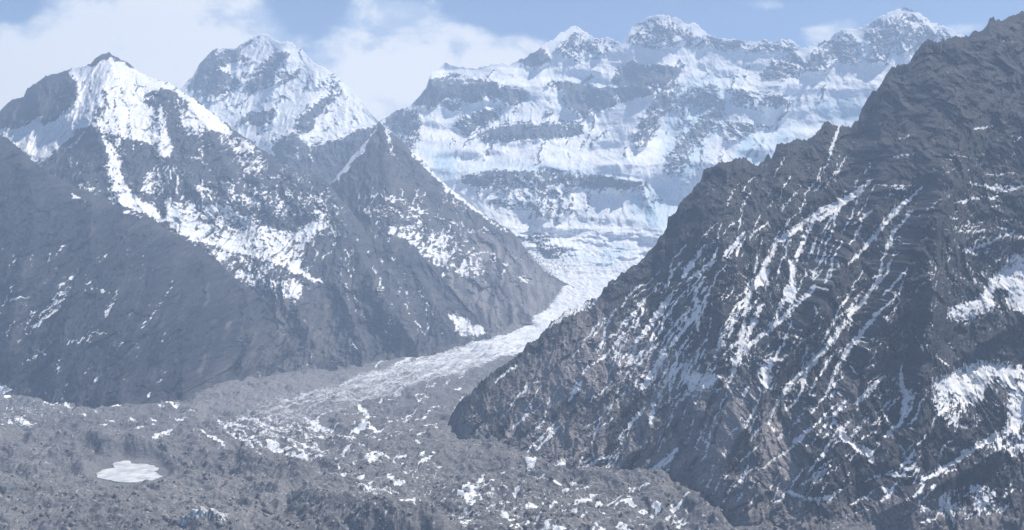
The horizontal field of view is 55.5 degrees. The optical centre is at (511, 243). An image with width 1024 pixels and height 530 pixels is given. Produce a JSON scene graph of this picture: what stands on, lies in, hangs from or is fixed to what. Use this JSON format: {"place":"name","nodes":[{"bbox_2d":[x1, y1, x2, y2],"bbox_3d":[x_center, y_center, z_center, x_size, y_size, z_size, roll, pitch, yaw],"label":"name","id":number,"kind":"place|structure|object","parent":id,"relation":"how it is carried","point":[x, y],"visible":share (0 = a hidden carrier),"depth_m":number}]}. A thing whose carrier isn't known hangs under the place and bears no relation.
{"place":"outdoors","nodes":[
{"label":"outdoors","id":0,"kind":"place"},
{"bbox_2d":[96,460,162,482],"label":"frozen pond","id":1,"kind":"structure","parent":0,"point":[128,471],"depth_m":3171.76},
{"bbox_2d":[0,136,337,408],"bbox_3d":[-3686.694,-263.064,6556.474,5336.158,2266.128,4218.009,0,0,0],"label":"mountain slope","id":2,"kind":"structure","parent":0,"point":[104,302],"depth_m":5470.50},
{"bbox_2d":[0,52,491,378],"bbox_3d":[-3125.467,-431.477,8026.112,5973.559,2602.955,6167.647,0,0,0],"label":"mountain ridge","id":3,"kind":"structure","parent":0,"point":[293,249],"depth_m":7136.45},
{"bbox_2d":[179,33,387,184],"bbox_3d":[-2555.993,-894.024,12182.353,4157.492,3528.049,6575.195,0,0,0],"label":"mountain white peak","id":4,"kind":"structure","parent":0,"point":[290,104],"depth_m":11112.98},
{"bbox_2d":[0,242,882,529],"bbox_3d":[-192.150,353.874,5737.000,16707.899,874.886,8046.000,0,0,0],"label":"glacier ground","id":5,"kind":"structure","parent":0,"point":[392,398],"depth_m":3260.66},
{"bbox_2d":[16,425,32,430],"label":"ice cliff","id":6,"kind":"structure","parent":5,"relation":"on","point":[25,427],"depth_m":3816.25},
{"bbox_2d":[178,506,227,525],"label":"ice cliff","id":7,"kind":"structure","parent":5,"relation":"on","point":[185,520],"depth_m":2545.91},
{"bbox_2d":[363,486,398,494],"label":"ice cliff","id":8,"kind":"structure","parent":5,"relation":"on","point":[376,490],"depth_m":2724.80},
{"bbox_2d":[0,411,776,529],"bbox_3d":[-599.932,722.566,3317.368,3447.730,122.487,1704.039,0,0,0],"label":"boulders","id":9,"kind":"object","parent":5,"relation":"on","point":[218,521],"visible":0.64,"depth_m":2744.50},
{"bbox_2d":[330,121,577,336],"bbox_3d":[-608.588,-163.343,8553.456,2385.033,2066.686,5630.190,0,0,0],"label":"mountain pyramid","id":10,"kind":"object","parent":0,"point":[394,193],"visible":0.59,"depth_m":8078.72},
{"bbox_2d":[0,0,1023,119],"label":"sky","id":11,"kind":"structure","parent":0,"point":[386,52]},
{"bbox_2d":[379,7,964,266],"bbox_3d":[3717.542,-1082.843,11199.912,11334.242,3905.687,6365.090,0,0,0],"label":"mountain massif","id":12,"kind":"structure","parent":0,"point":[571,140],"depth_m":11388.04},
{"bbox_2d":[447,11,1023,529],"bbox_3d":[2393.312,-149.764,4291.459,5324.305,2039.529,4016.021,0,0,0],"label":"mountain rocky","id":13,"kind":"object","parent":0,"point":[825,323],"visible":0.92,"depth_m":3269.82}
]}

